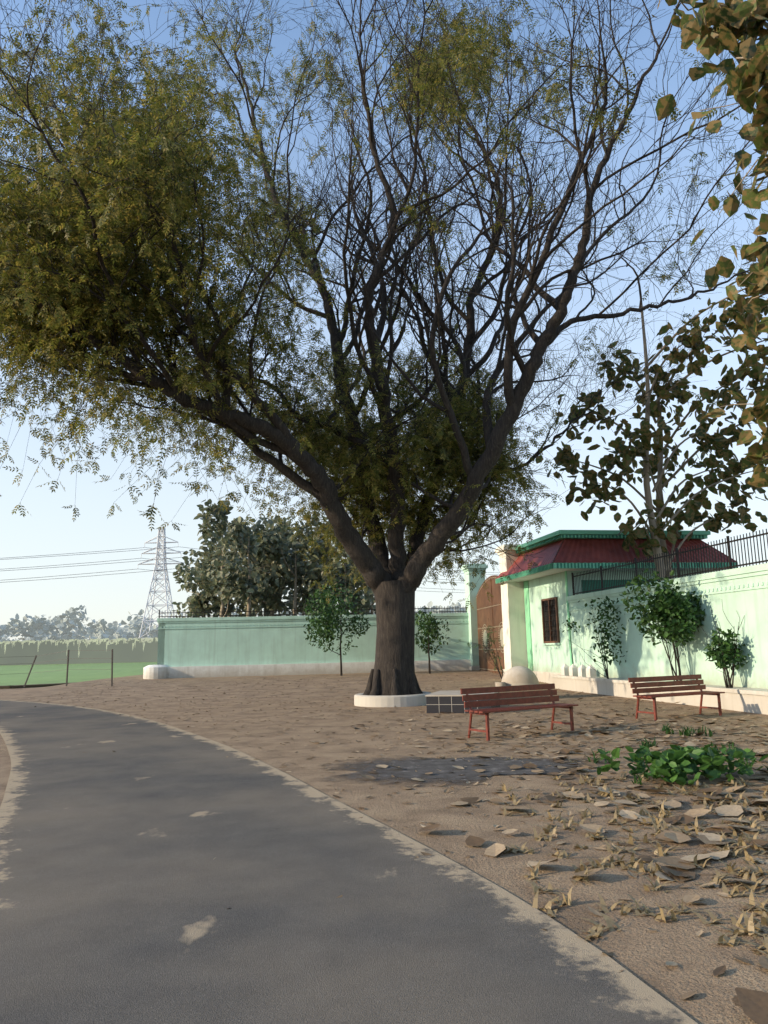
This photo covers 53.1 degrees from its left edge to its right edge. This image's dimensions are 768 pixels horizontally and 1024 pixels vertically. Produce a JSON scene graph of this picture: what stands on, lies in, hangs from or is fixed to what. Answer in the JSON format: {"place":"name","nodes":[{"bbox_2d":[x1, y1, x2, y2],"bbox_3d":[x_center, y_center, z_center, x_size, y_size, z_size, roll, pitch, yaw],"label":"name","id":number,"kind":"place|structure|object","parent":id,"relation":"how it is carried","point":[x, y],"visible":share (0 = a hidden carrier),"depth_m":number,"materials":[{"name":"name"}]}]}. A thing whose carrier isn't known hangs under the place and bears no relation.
{"place":"outdoors","nodes":[
{"label":"outdoors","id":0,"kind":"place"},
{"bbox_2d":[0,662,156,685],"bbox_3d":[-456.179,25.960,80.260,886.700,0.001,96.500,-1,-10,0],"label":"green field","id":1,"kind":"structure","parent":0,"point":[11,675],"depth_m":61.74,"materials":[{"name":"green plant"}]},
{"bbox_2d":[0,637,157,664],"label":"sugarcane field","id":2,"kind":"structure","parent":0,"point":[129,650],"depth_m":120.23,"materials":[{"name":"green plant"}]},
{"bbox_2d":[231,513,307,615],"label":"tree leaves","id":3,"kind":"object","parent":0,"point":[274,603],"depth_m":46.50,"materials":[{"name":"green plant"}]},
{"bbox_2d":[0,700,697,1023],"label":"asphalt road","id":4,"kind":"structure","parent":0,"point":[125,898],"depth_m":4.30,"materials":[{"name":"grey asphalt"}]},
{"bbox_2d":[0,670,767,1023],"bbox_3d":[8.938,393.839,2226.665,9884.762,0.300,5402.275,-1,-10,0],"label":"ground","id":5,"kind":"structure","parent":0,"point":[638,948],"depth_m":7.98,"materials":[{"name":"brown soil"}]},
{"bbox_2d":[0,682,75,688],"bbox_3d":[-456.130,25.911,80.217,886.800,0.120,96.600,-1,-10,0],"label":"field bank","id":6,"kind":"structure","parent":5,"relation":"on","point":[26,686],"depth_m":35.15,"materials":[{"name":"brown soil"}]},
{"bbox_2d":[0,649,112,687],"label":"field fence","id":7,"kind":"object","parent":5,"relation":"on","point":[111,658],"visible":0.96,"depth_m":31.16,"materials":[{"name":"grey"}]},
{"bbox_2d":[138,527,180,638],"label":"electricity pylon","id":8,"kind":"object","parent":5,"relation":"on","point":[157,563],"visible":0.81,"depth_m":250.92,"materials":[{"name":"silver metal"}]},
{"bbox_2d":[0,547,497,592],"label":"power lines","id":9,"kind":"object","parent":8,"relation":"attached to","point":[144,569],"visible":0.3,"depth_m":246.41,"materials":[{"name":"grey metal"}]},
{"bbox_2d":[175,499,249,616],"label":"tree leaves","id":10,"kind":"object","parent":5,"relation":"on","point":[207,528],"depth_m":45.99,"materials":[{"name":"green plant"}]},
{"bbox_2d":[171,547,234,617],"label":"tree leaves","id":11,"kind":"object","parent":10,"relation":"attached to","point":[194,602],"depth_m":48.23,"materials":[{"name":"green plant"}]},
{"bbox_2d":[0,606,440,641],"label":"treeline","id":12,"kind":"object","parent":5,"relation":"on","point":[114,624],"depth_m":409.09,"materials":[{"name":"green plant"}]},
{"bbox_2d":[191,522,256,616],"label":"tree leaves","id":13,"kind":"object","parent":5,"relation":"on","point":[240,602],"depth_m":51.63,"materials":[{"name":"green plant"}]},
{"bbox_2d":[0,601,465,641],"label":"treeline","id":14,"kind":"object","parent":5,"relation":"on","point":[16,627],"visible":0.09,"depth_m":265.94,"materials":[{"name":"green plant"}]},
{"bbox_2d":[208,516,275,616],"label":"tree leaves","id":15,"kind":"object","parent":5,"relation":"on","point":[233,584],"depth_m":42.66,"materials":[{"name":"green plant"}]},
{"bbox_2d":[237,517,291,615],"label":"tree leaves","id":16,"kind":"object","parent":5,"relation":"on","point":[264,522],"depth_m":53.49,"materials":[{"name":"green plant"}]},
{"bbox_2d":[253,516,338,615],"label":"tree leaves","id":17,"kind":"object","parent":5,"relation":"on","point":[277,566],"depth_m":43.74,"materials":[{"name":"green plant"}]},
{"bbox_2d":[281,517,339,615],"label":"tree leaves","id":18,"kind":"object","parent":5,"relation":"on","point":[289,601],"depth_m":51.43,"materials":[{"name":"green plant"}]},
{"bbox_2d":[343,563,375,613],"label":"tree leaves","id":19,"kind":"object","parent":18,"relation":"attached to","point":[361,590],"depth_m":49.48,"materials":[{"name":"green plant"}]},
{"bbox_2d":[287,512,351,615],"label":"tree leaves","id":20,"kind":"object","parent":5,"relation":"on","point":[298,537],"depth_m":45.32,"materials":[{"name":"green plant"}]},
{"bbox_2d":[305,536,375,614],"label":"tree leaves","id":21,"kind":"object","parent":20,"relation":"attached to","point":[363,601],"depth_m":43.08,"materials":[{"name":"green plant"}]},
{"bbox_2d":[303,579,370,675],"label":"young tree leaves","id":22,"kind":"object","parent":5,"relation":"on","point":[328,618],"depth_m":34.09,"materials":[{"name":"green plant"}]},
{"bbox_2d":[0,0,767,695],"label":"neem tree","id":23,"kind":"object","parent":5,"relation":"on","point":[132,136],"depth_m":19.53,"materials":[{"name":"plant"}]},
{"bbox_2d":[2,673,767,1005],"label":"litter","id":24,"kind":"object","parent":5,"relation":"on","point":[698,933],"visible":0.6,"depth_m":9.37,"materials":[{"name":"brown plant"}]},
{"bbox_2d":[354,691,430,706],"bbox_3d":[0.246,4.840,19.902,2.040,0.270,2.040,-1,-10,0],"label":"tree planter ring","id":25,"kind":"object","parent":5,"relation":"on","point":[361,700],"visible":0.79,"depth_m":19.02,"materials":[{"name":"white paint"}]},
{"bbox_2d":[415,606,449,673],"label":"young tree leaves","id":26,"kind":"object","parent":5,"relation":"on","point":[433,633],"depth_m":34.00,"materials":[{"name":"green plant"}]},
{"bbox_2d":[115,685,767,1023],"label":"fallen leaves","id":27,"kind":"object","parent":5,"relation":"on","point":[754,1004],"visible":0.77,"depth_m":6.65,"materials":[{"name":"brown plant"}]},
{"bbox_2d":[143,563,767,714],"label":"compound wall","id":28,"kind":"structure","parent":5,"relation":"on","point":[230,646],"depth_m":24.37,"materials":[{"name":"green paint"}]},
{"bbox_2d":[159,529,767,617],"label":"railing wall","id":29,"kind":"structure","parent":28,"relation":"on","point":[676,553],"depth_m":20.54,"materials":[{"name":"black metal"}]},
{"bbox_2d":[562,613,580,663],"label":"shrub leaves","id":30,"kind":"object","parent":28,"relation":"on","point":[572,624],"depth_m":24.58,"materials":[{"name":"green plant"}]},
{"bbox_2d":[561,664,596,677],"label":"concrete blocks","id":31,"kind":"object","parent":28,"relation":"on","point":[582,670],"depth_m":23.57,"materials":[{"name":"white paint"}]},
{"bbox_2d":[569,596,628,678],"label":"shrub leaves","id":32,"kind":"object","parent":28,"relation":"on","point":[606,631],"depth_m":22.16,"materials":[{"name":"green plant"}]},
{"bbox_2d":[619,548,706,680],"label":"shrub leaves","id":33,"kind":"object","parent":28,"relation":"on","point":[681,618],"depth_m":18.13,"materials":[{"name":"green plant"}]},
{"bbox_2d":[697,604,749,687],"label":"shrub leaves","id":34,"kind":"object","parent":28,"relation":"on","point":[726,648],"depth_m":16.59,"materials":[{"name":"green plant"}]},
{"bbox_2d":[425,690,499,712],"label":"tiled platform","id":35,"kind":"structure","parent":5,"relation":"on","point":[448,701],"depth_m":16.90,"materials":[{"name":"grey tile"}]},
{"bbox_2d":[337,756,601,783],"bbox_3d":[0.817,3.042,9.050,3.953,0.001,2.457,-4,-10,16],"label":"ash patch","id":36,"kind":"object","parent":5,"relation":"on","point":[496,766],"visible":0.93,"depth_m":9.18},
{"bbox_2d":[458,618,505,678],"bbox_3d":[3.688,5.171,28.406,1.837,2.431,1.510,4,-12,-30],"label":"shrub","id":37,"kind":"object","parent":5,"relation":"on","point":[497,668],"depth_m":28.34,"materials":[{"name":"green plant"}]},
{"bbox_2d":[461,544,527,673],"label":"gate pillars","id":38,"kind":"structure","parent":5,"relation":"on","point":[514,623],"depth_m":30.03,"materials":[{"name":"green paint"}]},
{"bbox_2d":[476,575,504,674],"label":"entrance gate","id":39,"kind":"structure","parent":38,"relation":"attached to","point":[491,610],"depth_m":33.98,"materials":[{"name":"metal"}]},
{"bbox_2d":[495,666,538,686],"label":"white dome","id":40,"kind":"structure","parent":5,"relation":"on","point":[517,675],"depth_m":25.09,"materials":[{"name":"concrete"}]},
{"bbox_2d":[460,683,577,740],"bbox_3d":[2.224,3.244,12.539,1.984,0.775,0.608,4,-12,-30],"label":"park bench","id":41,"kind":"object","parent":5,"relation":"on","point":[516,695],"visible":1,"depth_m":12.63,"materials":[{"name":"paint"}]},
{"bbox_2d":[495,530,737,683],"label":"guard house","id":42,"kind":"structure","parent":5,"relation":"on","point":[547,583],"depth_m":26.48,"materials":[{"name":"green paint"}]},
{"bbox_2d":[498,748,767,963],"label":"dry grass","id":43,"kind":"structure","parent":5,"relation":"on","point":[752,928],"depth_m":5.11,"materials":[{"name":"beige plant"}]},
{"bbox_2d":[535,255,767,580],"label":"teak tree","id":44,"kind":"object","parent":5,"relation":"on","point":[718,442],"depth_m":24.93,"materials":[{"name":"green plant"}]},
{"bbox_2d":[585,724,767,784],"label":"green grass","id":45,"kind":"structure","parent":5,"relation":"on","point":[667,731],"depth_m":10.54,"materials":[{"name":"green plant"}]},
{"bbox_2d":[628,674,724,720],"bbox_3d":[5.678,3.579,14.881,1.906,0.776,0.608,3,-11,-25],"label":"park bench","id":46,"kind":"object","parent":5,"relation":"on","point":[638,689],"visible":0.98,"depth_m":14.97,"materials":[{"name":"paint"}]},
{"bbox_2d":[595,744,767,786],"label":"green weeds","id":47,"kind":"object","parent":5,"relation":"on","point":[676,763],"visible":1,"depth_m":7.99,"materials":[{"name":"green plant"}]},
{"bbox_2d":[0,0,767,640],"label":"sky","id":48,"kind":"structure","parent":0,"point":[50,529],"materials":[{"name":"blue"}]},
{"bbox_2d":[652,0,767,487],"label":"teak tree","id":49,"kind":"object","parent":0,"point":[745,80],"depth_m":12.47,"materials":[{"name":"green plant"}]}
]}

